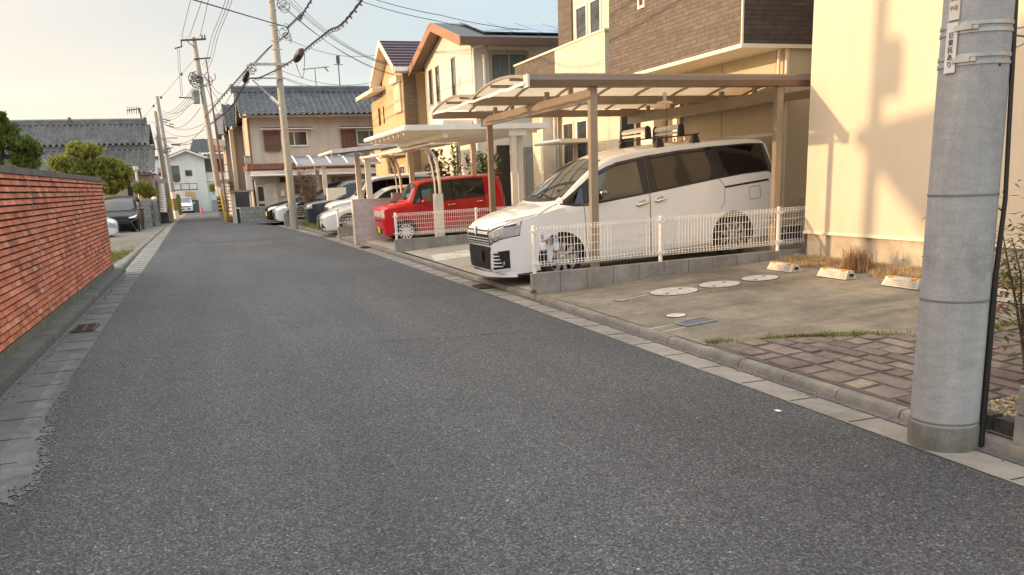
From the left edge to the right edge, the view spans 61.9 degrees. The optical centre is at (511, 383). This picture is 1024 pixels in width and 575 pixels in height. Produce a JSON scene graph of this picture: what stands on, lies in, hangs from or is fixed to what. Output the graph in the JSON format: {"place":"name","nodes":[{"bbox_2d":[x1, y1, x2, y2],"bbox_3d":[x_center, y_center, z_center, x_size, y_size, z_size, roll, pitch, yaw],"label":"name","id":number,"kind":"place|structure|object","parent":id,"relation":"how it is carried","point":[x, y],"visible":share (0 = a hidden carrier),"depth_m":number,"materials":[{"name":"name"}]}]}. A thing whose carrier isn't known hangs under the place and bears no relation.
{"place":"outdoors","nodes":[
{"label":"outdoors","id":0,"kind":"place"},
{"bbox_2d":[114,252,131,266],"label":"gravel lot","id":1,"kind":"structure","parent":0,"point":[118,262],"depth_m":20.87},
{"bbox_2d":[107,217,118,235],"bbox_3d":[-17.746,-6.327,33.376,4.212,1.584,1.613,-7,14,-18],"label":"white car","id":2,"kind":"object","parent":1,"relation":"on","point":[113,227],"visible":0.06,"depth_m":33.51,"materials":[{"name":"paint"}]},
{"bbox_2d":[104,196,144,232],"bbox_3d":[-17.855,-7.708,39.132,2.026,1.716,4.490,-7,14,-18],"label":"black minivan","id":3,"kind":"object","parent":1,"relation":"on","point":[126,213],"visible":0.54,"depth_m":37.98,"materials":[{"name":"paint"}]},
{"bbox_2d":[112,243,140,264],"bbox_3d":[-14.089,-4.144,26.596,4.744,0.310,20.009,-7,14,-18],"label":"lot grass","id":4,"kind":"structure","parent":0,"point":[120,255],"depth_m":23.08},
{"bbox_2d":[109,213,186,267],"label":"verge","id":5,"kind":"structure","parent":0,"point":[123,240],"depth_m":32.65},
{"bbox_2d":[0,111,45,168],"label":"pine tree","id":6,"kind":"object","parent":5,"relation":"on","point":[26,150],"visible":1,"depth_m":19.13,"materials":[{"name":"green plant"}]},
{"bbox_2d":[0,165,113,363],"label":"brick wall","id":7,"kind":"structure","parent":5,"relation":"on","point":[56,258],"depth_m":10.76,"materials":[{"name":"brick"}]},
{"bbox_2d":[0,267,125,396],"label":"wall ledge","id":8,"kind":"object","parent":5,"relation":"on","point":[19,363],"depth_m":9.62,"materials":[{"name":"concrete"}]},
{"bbox_2d":[4,117,163,209],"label":"old tiled house","id":9,"kind":"structure","parent":5,"relation":"on","point":[129,141],"depth_m":49.23,"materials":[{"name":"tile"}]},
{"bbox_2d":[42,139,158,198],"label":"pine tree","id":10,"kind":"object","parent":5,"relation":"on","point":[115,174],"visible":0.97,"depth_m":42.07,"materials":[{"name":"green plant"}]},
{"bbox_2d":[115,226,165,267],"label":"kerb","id":11,"kind":"structure","parent":5,"relation":"on","point":[128,260],"depth_m":23.60,"materials":[{"name":"concrete"}]},
{"bbox_2d":[140,200,160,226],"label":"block wall","id":12,"kind":"structure","parent":5,"relation":"on","point":[148,211],"depth_m":42.19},
{"bbox_2d":[151,197,160,226],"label":"gate post","id":13,"kind":"object","parent":5,"relation":"on","point":[156,209],"visible":0.97,"depth_m":42.52,"materials":[{"name":"concrete"}]},
{"bbox_2d":[156,179,170,223],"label":"white step stair","id":14,"kind":"object","parent":5,"relation":"on","point":[165,216],"visible":0.94,"depth_m":48.46,"materials":[{"name":"metal"}]},
{"bbox_2d":[154,111,173,220],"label":"utility pole","id":15,"kind":"object","parent":5,"relation":"on","point":[164,173],"visible":0.7,"depth_m":52.23,"materials":[{"name":"concrete"}]},
{"bbox_2d":[154,96,179,219],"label":"utility pole","id":16,"kind":"object","parent":5,"relation":"on","point":[172,189],"visible":0.94,"depth_m":59.49,"materials":[{"name":"concrete"}]},
{"bbox_2d":[0,0,557,155],"label":"sky","id":17,"kind":"structure","parent":0,"point":[60,59],"materials":[{"name":"white"}]},
{"bbox_2d":[311,228,467,249],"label":"driveway","id":18,"kind":"structure","parent":0,"point":[389,243],"depth_m":23.54,"materials":[{"name":"concrete"}]},
{"bbox_2d":[317,184,407,230],"bbox_3d":[-4.124,-5.867,28.566,4.686,1.440,2.239,-8,15,-18],"label":"white saloon","id":19,"kind":"object","parent":18,"relation":"on","point":[326,220],"visible":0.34,"depth_m":27.40,"materials":[{"name":"paint"}]},
{"bbox_2d":[318,143,427,198],"bbox_3d":[-4.294,-6.481,28.104,3.535,2.875,3.405,-7,14,-18],"label":"silver canopy","id":20,"kind":"object","parent":18,"relation":"on","point":[366,150],"visible":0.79,"depth_m":26.75,"materials":[{"name":"beige metal"}]},
{"bbox_2d":[324,171,443,214],"bbox_3d":[-4.490,-6.512,30.428,4.292,1.810,2.199,-9,15,-18],"label":"white boxy car","id":21,"kind":"object","parent":18,"relation":"on","point":[381,181],"visible":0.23,"depth_m":29.60,"materials":[{"name":"paint"}]},
{"bbox_2d":[351,198,418,243],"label":"rendered wall","id":22,"kind":"structure","parent":18,"relation":"on","point":[364,225],"depth_m":23.93,"materials":[{"name":"paint"}]},
{"bbox_2d":[359,142,453,236],"bbox_3d":[-2.882,-5.034,22.776,1.265,2.430,5.872,-7,14,-18],"label":"cantilever canopy","id":23,"kind":"object","parent":18,"relation":"on","point":[438,205],"visible":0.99,"depth_m":20.38,"materials":[{"name":"beige metal"}]},
{"bbox_2d":[394,234,468,253],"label":"block wall","id":24,"kind":"structure","parent":18,"relation":"on","point":[406,244],"depth_m":19.94,"materials":[{"name":"concrete"}]},
{"bbox_2d":[393,206,508,238],"bbox_3d":[-0.403,-3.909,20.404,4.923,0.672,0.098,-7,14,-18],"label":"fence","id":25,"kind":"object","parent":24,"relation":"on","point":[476,210],"visible":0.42,"depth_m":19.93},
{"bbox_2d":[374,172,504,238],"bbox_3d":[-2.008,-4.844,23.423,3.432,1.575,1.919,-10,15,-18],"label":"red kei car","id":26,"kind":"object","parent":18,"relation":"on","point":[470,192],"visible":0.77,"depth_m":22.78,"materials":[{"name":"paint"}]},
{"bbox_2d":[364,123,548,204],"bbox_3d":[-1.639,-5.300,22.835,3.565,2.797,5.450,-7,14,-18],"label":"white carport","id":27,"kind":"object","parent":18,"relation":"on","point":[408,136],"visible":0.91,"depth_m":20.76,"materials":[{"name":"beige metal"}]},
{"bbox_2d":[424,145,503,179],"bbox_3d":[-1.563,-6.361,27.294,2.626,2.620,1.343,-7,14,-18],"label":"garden bush","id":28,"kind":"object","parent":18,"relation":"on","point":[484,164],"visible":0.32,"depth_m":27.01,"materials":[{"name":"green plant"}]},
{"bbox_2d":[408,21,558,213],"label":"solar roof house","id":29,"kind":"structure","parent":18,"relation":"on","point":[449,59],"depth_m":28.58,"materials":[{"name":"white"}]},
{"bbox_2d":[428,69,433,105],"bbox_3d":[-3.076,-11.253,32.504,0.065,1.300,0.500,-7,14,-18],"label":"window","id":30,"kind":"structure","parent":29,"relation":"in","point":[430,78],"depth_m":32.53,"materials":[{"name":"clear glass"}]},
{"bbox_2d":[435,65,440,103],"bbox_3d":[-2.735,-11.038,31.550,0.065,1.300,0.490,-7,14,-18],"label":"window","id":31,"kind":"structure","parent":29,"relation":"in","point":[437,78],"depth_m":31.57,"materials":[{"name":"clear glass"}]},
{"bbox_2d":[450,56,456,95],"bbox_3d":[-2.016,-10.585,29.537,0.065,1.300,0.460,-7,14,-18],"label":"window","id":32,"kind":"structure","parent":29,"relation":"in","point":[452,60],"depth_m":29.55,"materials":[{"name":"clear glass"}]},
{"bbox_2d":[496,145,511,206],"bbox_3d":[-0.245,-6.790,28.657,0.470,2.320,0.058,-7,14,-18],"label":"front door","id":33,"kind":"structure","parent":29,"relation":"in","point":[502,150],"depth_m":28.56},
{"bbox_2d":[489,52,528,80],"bbox_3d":[-0.088,-10.166,27.949,1.350,1.260,0.110,-7,14,-18],"label":"window","id":34,"kind":"structure","parent":29,"relation":"in","point":[501,64],"depth_m":27.85,"materials":[{"name":"glass"}]},
{"bbox_2d":[525,147,533,196],"bbox_3d":[0.675,-6.856,28.959,0.370,2.240,0.076,-7,14,-18],"label":"sliding door","id":35,"kind":"structure","parent":29,"relation":"in","point":[528,150],"depth_m":28.83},
{"bbox_2d":[540,117,557,182],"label":"porch pillar","id":36,"kind":"structure","parent":18,"relation":"on","point":[549,160],"depth_m":25.00,"materials":[{"name":"paint"}]},
{"bbox_2d":[513,0,636,189],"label":"cream tile house","id":37,"kind":"structure","parent":18,"relation":"on","point":[583,34],"depth_m":22.91,"materials":[{"name":"beige paint"}]},
{"bbox_2d":[534,138,587,145],"bbox_3d":[1.423,-6.634,23.493,1.060,0.110,1.900,-7,14,-18],"label":"awning","id":38,"kind":"object","parent":37,"relation":"attached to","point":[571,141],"depth_m":22.86,"materials":[{"name":"beige metal"}]},
{"bbox_2d":[562,121,574,165],"bbox_3d":[1.634,-6.726,24.513,0.065,1.480,0.780,-7,14,-18],"label":"window","id":39,"kind":"structure","parent":37,"relation":"in","point":[568,127],"depth_m":24.49,"materials":[{"name":"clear glass"}]},
{"bbox_2d":[575,3,587,38],"bbox_3d":[1.858,-9.621,22.813,0.065,0.880,0.740,-7,14,-18],"label":"window","id":40,"kind":"structure","parent":37,"relation":"in","point":[581,12],"depth_m":22.81,"materials":[{"name":"white glass"}]},
{"bbox_2d":[576,118,587,158],"bbox_3d":[1.952,-6.526,23.624,0.065,1.480,0.750,-7,14,-18],"label":"window","id":41,"kind":"structure","parent":37,"relation":"in","point":[581,125],"depth_m":23.60,"materials":[{"name":"white glass"}]},
{"bbox_2d":[589,0,601,32],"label":"window","id":42,"kind":"structure","parent":37,"relation":"in","point":[595,6],"depth_m":22.01,"materials":[{"name":"white glass"}]},
{"bbox_2d":[46,217,806,414],"bbox_3d":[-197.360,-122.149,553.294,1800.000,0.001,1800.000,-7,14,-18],"label":"ground","id":43,"kind":"structure","parent":0,"point":[280,223],"depth_m":22.09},
{"bbox_2d":[150,156,172,208],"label":"distant building","id":44,"kind":"structure","parent":43,"relation":"on","point":[157,165],"depth_m":117.16,"materials":[{"name":"white paint"}]},
{"bbox_2d":[0,211,1023,574],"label":"road","id":45,"kind":"structure","parent":0,"point":[238,363],"depth_m":5.12,"materials":[{"name":"asphalt"}]},
{"bbox_2d":[0,354,100,509],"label":"concrete patch","id":46,"kind":"object","parent":45,"relation":"on","point":[22,453],"visible":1,"depth_m":5.58,"materials":[{"name":"concrete"}]},
{"bbox_2d":[0,273,140,452],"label":"gutter","id":47,"kind":"object","parent":45,"relation":"on","point":[12,409],"visible":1,"depth_m":8.31,"materials":[{"name":"concrete"}]},
{"bbox_2d":[70,323,99,332],"bbox_3d":[-5.269,-0.689,10.555,0.264,0.019,0.604,-7,14,-18],"label":"drain grate","id":48,"kind":"object","parent":47,"relation":"on","point":[85,327],"visible":1,"depth_m":10.51,"materials":[{"name":"brown metal"}]},
{"bbox_2d":[124,220,178,273],"bbox_3d":[-14.755,-6.400,36.327,0.430,0.133,40.703,-7,14,-19],"label":"gutter","id":49,"kind":"object","parent":45,"relation":"on","point":[141,265],"visible":0.94,"depth_m":23.07,"materials":[{"name":"concrete"}]},
{"bbox_2d":[0,231,166,464],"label":"gutter joint","id":50,"kind":"object","parent":49,"relation":"on","point":[78,349],"visible":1,"depth_m":9.09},
{"bbox_2d":[181,197,194,212],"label":"white car","id":51,"kind":"object","parent":45,"relation":"on","point":[187,203],"visible":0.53,"depth_m":84.63,"materials":[{"name":"paint"}]},
{"bbox_2d":[175,34,226,220],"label":"utility pole","id":52,"kind":"object","parent":45,"relation":"on","point":[195,97],"visible":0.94,"depth_m":45.66,"materials":[{"name":"concrete"}]},
{"bbox_2d":[228,190,252,222],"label":"lean to shed","id":53,"kind":"object","parent":45,"relation":"on","point":[241,198],"visible":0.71,"depth_m":42.13,"materials":[{"name":"metal"}]},
{"bbox_2d":[234,192,249,222],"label":"glazed door","id":54,"kind":"structure","parent":53,"relation":"in","point":[242,199],"depth_m":42.18,"materials":[{"name":"glass"}]},
{"bbox_2d":[247,0,298,229],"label":"utility pole","id":55,"kind":"object","parent":45,"relation":"on","point":[279,77],"visible":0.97,"depth_m":32.62,"materials":[{"name":"concrete"}]},
{"bbox_2d":[248,0,362,79],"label":"overhead wire","id":56,"kind":"object","parent":55,"relation":"attached to","point":[337,27],"visible":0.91,"depth_m":22.87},
{"bbox_2d":[0,234,1018,461],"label":"gutter grit","id":57,"kind":"object","parent":45,"relation":"on","point":[99,302],"visible":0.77,"depth_m":8.37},
{"bbox_2d":[276,225,1023,485],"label":"gutter","id":58,"kind":"object","parent":45,"relation":"on","point":[1005,469],"visible":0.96,"depth_m":6.55,"materials":[{"name":"concrete"}]},
{"bbox_2d":[337,226,353,238],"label":"block wall","id":59,"kind":"structure","parent":58,"relation":"on","point":[343,231],"depth_m":26.57,"materials":[{"name":"concrete"}]},
{"bbox_2d":[301,231,1023,479],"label":"gutter joint","id":60,"kind":"object","parent":58,"relation":"on","point":[644,343],"visible":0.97,"depth_m":8.29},
{"bbox_2d":[303,229,1023,465],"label":"gutter channel","id":61,"kind":"object","parent":58,"relation":"on","point":[1001,455],"visible":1,"depth_m":6.87,"materials":[{"name":"concrete"}]},
{"bbox_2d":[907,0,1023,452],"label":"utility pole","id":62,"kind":"object","parent":45,"relation":"on","point":[957,302],"visible":0.99,"depth_m":4.60,"materials":[{"name":"concrete"}]},
{"bbox_2d":[403,240,806,290],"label":"driveway","id":63,"kind":"structure","parent":0,"point":[520,281],"depth_m":14.33,"materials":[{"name":"concrete"}]},
{"bbox_2d":[430,252,470,260],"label":"pale slab","id":64,"kind":"structure","parent":63,"relation":"on","point":[444,256],"depth_m":17.71,"materials":[{"name":"concrete"}]},
{"bbox_2d":[467,133,772,276],"bbox_3d":[1.758,-2.841,13.649,4.966,1.845,2.138,-10,15,-18],"label":"white minivan","id":65,"kind":"object","parent":63,"relation":"on","point":[705,177],"visible":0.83,"depth_m":12.91,"materials":[{"name":"paint"}]},
{"bbox_2d":[618,123,699,148],"bbox_3d":[2.311,-3.919,13.608,0.790,0.366,1.440,-10,15,-18],"label":"roof rack","id":66,"kind":"object","parent":65,"relation":"attached to","point":[657,138],"visible":0.98,"depth_m":13.54,"materials":[{"name":"black metal"}]},
{"bbox_2d":[431,73,810,267],"bbox_3d":[1.719,-3.452,14.434,4.981,2.937,5.205,-7,14,-18],"label":"bronze carport","id":67,"kind":"object","parent":63,"relation":"on","point":[535,95],"visible":0.95,"depth_m":13.19,"materials":[{"name":"beige metal"}]},
{"bbox_2d":[530,248,804,298],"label":"block wall","id":68,"kind":"structure","parent":63,"relation":"on","point":[551,281],"depth_m":12.03,"materials":[{"name":"concrete"}]},
{"bbox_2d":[530,206,805,273],"bbox_3d":[2.314,-2.069,12.171,4.383,0.723,0.098,-7,14,-18],"label":"fence","id":69,"kind":"object","parent":68,"relation":"on","point":[778,241],"visible":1,"depth_m":12.13,"materials":[{"name":"metal"}]},
{"bbox_2d":[609,0,813,242],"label":"brown brick house","id":70,"kind":"structure","parent":63,"relation":"on","point":[714,36],"depth_m":14.47,"materials":[{"name":"brick"}]},
{"bbox_2d":[780,216,804,243],"bbox_3d":[4.488,-2.442,13.645,0.538,0.443,0.200,-7,14,-18],"label":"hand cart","id":71,"kind":"object","parent":63,"relation":"on","point":[793,236],"visible":0.62,"depth_m":13.57,"materials":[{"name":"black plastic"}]},
{"bbox_2d":[298,226,1023,459],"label":"kerb","id":72,"kind":"structure","parent":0,"point":[1000,444],"depth_m":7.14,"materials":[{"name":"concrete"}]},
{"bbox_2d":[542,259,1020,407],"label":"parking lot","id":73,"kind":"structure","parent":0,"point":[806,300],"depth_m":9.45,"materials":[{"name":"concrete"}]},
{"bbox_2d":[649,287,698,295],"bbox_3d":[2.041,-1.165,10.779,0.618,0.012,0.618,-10,15,-17],"label":"manhole cover","id":74,"kind":"object","parent":73,"relation":"on","point":[673,291],"visible":1,"depth_m":10.74,"materials":[{"name":"grey plastic"}]},
{"bbox_2d":[675,317,717,326],"bbox_3d":[1.885,-0.628,8.782,0.396,0.050,0.246,-8,15,-23],"label":"water meter","id":75,"kind":"object","parent":73,"relation":"on","point":[695,321],"visible":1,"depth_m":8.77,"materials":[{"name":"metal"}]},
{"bbox_2d":[698,281,740,287],"bbox_3d":[2.662,-1.276,10.976,0.538,0.011,0.538,-10,15,-17],"label":"manhole cover","id":76,"kind":"object","parent":73,"relation":"on","point":[718,284],"visible":1,"depth_m":10.94,"materials":[{"name":"grey plastic"}]},
{"bbox_2d":[741,275,778,280],"bbox_3d":[3.237,-1.379,11.158,0.488,0.011,0.488,-10,15,-17],"label":"manhole cover","id":77,"kind":"object","parent":73,"relation":"on","point":[760,277],"visible":1,"depth_m":11.13,"materials":[{"name":"grey plastic"}]},
{"bbox_2d":[767,261,801,271],"bbox_3d":[3.692,-1.589,11.597,0.170,0.106,0.552,-7,14,-18],"label":"wheel stop","id":78,"kind":"object","parent":73,"relation":"on","point":[783,266],"visible":1,"depth_m":11.50,"materials":[{"name":"concrete"}]},
{"bbox_2d":[816,267,856,279],"bbox_3d":[4.038,-1.375,10.629,0.170,0.106,0.552,-7,14,-18],"label":"wheel stop","id":79,"kind":"object","parent":73,"relation":"on","point":[829,272],"visible":1,"depth_m":10.55,"materials":[{"name":"white concrete"}]},
{"bbox_2d":[835,244,879,272],"bbox_3d":[4.386,-1.607,10.872,0.712,0.376,0.774,-7,14,-18],"label":"grass tuft","id":80,"kind":"object","parent":73,"relation":"on","point":[858,260],"visible":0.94,"depth_m":10.86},
{"bbox_2d":[701,319,1017,344],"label":"grass","id":81,"kind":"structure","parent":73,"relation":"on","point":[828,333],"depth_m":7.68,"materials":[{"name":"plant"}]},
{"bbox_2d":[765,252,1023,290],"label":"dead grass","id":82,"kind":"structure","parent":73,"relation":"on","point":[820,261],"depth_m":10.93,"materials":[{"name":"plant"}]},
{"bbox_2d":[881,275,920,289],"bbox_3d":[4.410,-1.140,9.588,0.170,0.106,0.552,-7,14,-18],"label":"wheel stop","id":83,"kind":"object","parent":73,"relation":"on","point":[902,282],"visible":0.84,"depth_m":9.55,"materials":[{"name":"white concrete"}]},
{"bbox_2d":[997,289,1023,303],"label":"wheel stop","id":84,"kind":"object","parent":73,"relation":"on","point":[1003,298],"visible":0.21,"depth_m":8.30,"materials":[{"name":"white concrete"}]},
{"bbox_2d":[706,326,1023,406],"bbox_3d":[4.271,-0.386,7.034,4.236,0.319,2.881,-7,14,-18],"label":"stone paving","id":85,"kind":"structure","parent":0,"point":[797,350],"depth_m":6.73,"materials":[{"name":"stone"}]},
{"bbox_2d":[902,180,1023,371],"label":"leafy shrub","id":86,"kind":"object","parent":85,"relation":"on","point":[1007,274],"visible":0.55,"depth_m":5.74,"materials":[{"name":"green plant"}]},
{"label":"verge","id":87,"kind":"structure","parent":0,"visible":0},
{"bbox_2d":[205,59,228,220],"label":"steel pole","id":88,"kind":"object","parent":87,"relation":"on","point":[221,168],"visible":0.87,"depth_m":45.32,"materials":[{"name":"red metal"}]},
{"bbox_2d":[213,114,234,215],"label":"stair house","id":89,"kind":"structure","parent":87,"relation":"on","point":[224,144],"depth_m":55.46,"materials":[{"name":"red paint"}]},
{"bbox_2d":[221,103,246,189],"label":"row house","id":90,"kind":"structure","parent":87,"relation":"on","point":[235,133],"depth_m":48.24,"materials":[{"name":"paint"}]},
{"bbox_2d":[239,206,270,224],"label":"block parapet","id":91,"kind":"structure","parent":87,"relation":"on","point":[252,215],"depth_m":41.81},
{"bbox_2d":[230,84,376,221],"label":"tiled apartment house","id":92,"kind":"structure","parent":87,"relation":"on","point":[320,121],"depth_m":43.52,"materials":[{"name":"beige paint"}]},
{"bbox_2d":[280,131,307,146],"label":"window","id":93,"kind":"structure","parent":92,"relation":"in","point":[296,138],"depth_m":43.25,"materials":[{"name":"white glass"}]},
{"bbox_2d":[356,129,373,144],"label":"window","id":94,"kind":"structure","parent":92,"relation":"in","point":[361,135],"depth_m":44.29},
{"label":"far lot","id":95,"kind":"structure","parent":0,"visible":0},
{"bbox_2d":[169,138,227,211],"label":"white far house","id":96,"kind":"structure","parent":95,"relation":"on","point":[192,172],"depth_m":87.22,"materials":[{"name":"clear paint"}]},
{"bbox_2d":[204,158,224,171],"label":"window","id":97,"kind":"structure","parent":96,"relation":"in","point":[208,167],"depth_m":87.89,"materials":[{"name":"grey glass"}]},
{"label":"driveway","id":98,"kind":"structure","parent":0,"visible":0},
{"bbox_2d":[272,197,307,220],"bbox_3d":[-8.504,-8.160,39.003,4.686,1.613,2.239,-7,14,-21],"label":"white hatchback","id":99,"kind":"object","parent":98,"relation":"on","point":[278,211],"visible":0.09,"depth_m":37.68,"materials":[{"name":"paint"}]},
{"bbox_2d":[265,186,321,222],"bbox_3d":[-9.444,-8.627,41.102,4.702,1.656,2.239,-8,14,-22],"label":"car","id":100,"kind":"object","parent":98,"relation":"on","point":[268,212],"visible":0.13,"depth_m":39.97,"materials":[{"name":"paint"}]},
{"bbox_2d":[293,163,324,204],"bbox_3d":[-8.205,-7.711,34.817,1.549,2.553,1.068,-12,17,-35],"label":"bare bush","id":101,"kind":"object","parent":98,"relation":"on","point":[313,197],"visible":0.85,"depth_m":34.71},
{"bbox_2d":[285,179,355,218],"bbox_3d":[-7.441,-7.979,37.446,4.812,1.845,2.179,-7,14,-18],"label":"dark minivan","id":102,"kind":"object","parent":98,"relation":"on","point":[321,196],"visible":0.14,"depth_m":36.35,"materials":[{"name":"black paint"}]},
{"bbox_2d":[303,179,364,221],"bbox_3d":[-6.124,-7.240,34.174,4.292,1.810,2.199,-7,14,-18],"label":"navy minivan","id":103,"kind":"object","parent":98,"relation":"on","point":[312,210],"visible":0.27,"depth_m":33.07,"materials":[{"name":"paint"}]},
{"bbox_2d":[291,154,380,195],"bbox_3d":[-7.744,-8.649,37.740,3.590,2.874,2.981,-7,14,-18],"label":"arched grey carport","id":104,"kind":"object","parent":98,"relation":"on","point":[317,161],"visible":0.64,"depth_m":36.50,"materials":[{"name":"beige metal"}]},
{"bbox_2d":[326,187,345,200],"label":"gate pillar","id":105,"kind":"structure","parent":98,"relation":"on","point":[332,194],"depth_m":33.03,"materials":[{"name":"concrete"}]},
{"bbox_2d":[356,40,429,175],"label":"tan house","id":106,"kind":"structure","parent":98,"relation":"on","point":[400,100],"depth_m":35.24,"materials":[{"name":"beige paint"}]},
{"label":"soil","id":107,"kind":"structure","parent":0,"visible":0},
{"bbox_2d":[803,0,1023,278],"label":"beige house","id":108,"kind":"structure","parent":107,"relation":"on","point":[874,71],"depth_m":11.07,"materials":[{"name":"paint"}]},
{"bbox_2d":[986,397,1016,437],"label":"bed soil","id":109,"kind":"structure","parent":107,"relation":"on","point":[1000,408],"depth_m":5.33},
{"bbox_2d":[986,410,1002,432],"bbox_3d":[2.801,0.218,5.072,0.115,0.115,0.190,-7,14,-18],"label":"edging stone","id":110,"kind":"object","parent":109,"relation":"on","point":[991,417],"visible":0.21,"depth_m":4.98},
{"bbox_2d":[991,416,1014,439],"bbox_3d":[2.865,0.259,4.892,0.115,0.115,0.180,-7,14,-18],"label":"edging stone","id":111,"kind":"object","parent":109,"relation":"on","point":[1004,425],"visible":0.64,"depth_m":4.89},
{"bbox_2d":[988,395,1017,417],"bbox_3d":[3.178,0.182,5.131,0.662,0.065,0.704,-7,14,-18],"label":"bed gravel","id":112,"kind":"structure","parent":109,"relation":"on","point":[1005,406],"depth_m":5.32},
{"bbox_2d":[1013,386,1023,444],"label":"block post","id":113,"kind":"object","parent":109,"relation":"on","point":[1018,436],"visible":1,"depth_m":4.73,"materials":[{"name":"concrete"}]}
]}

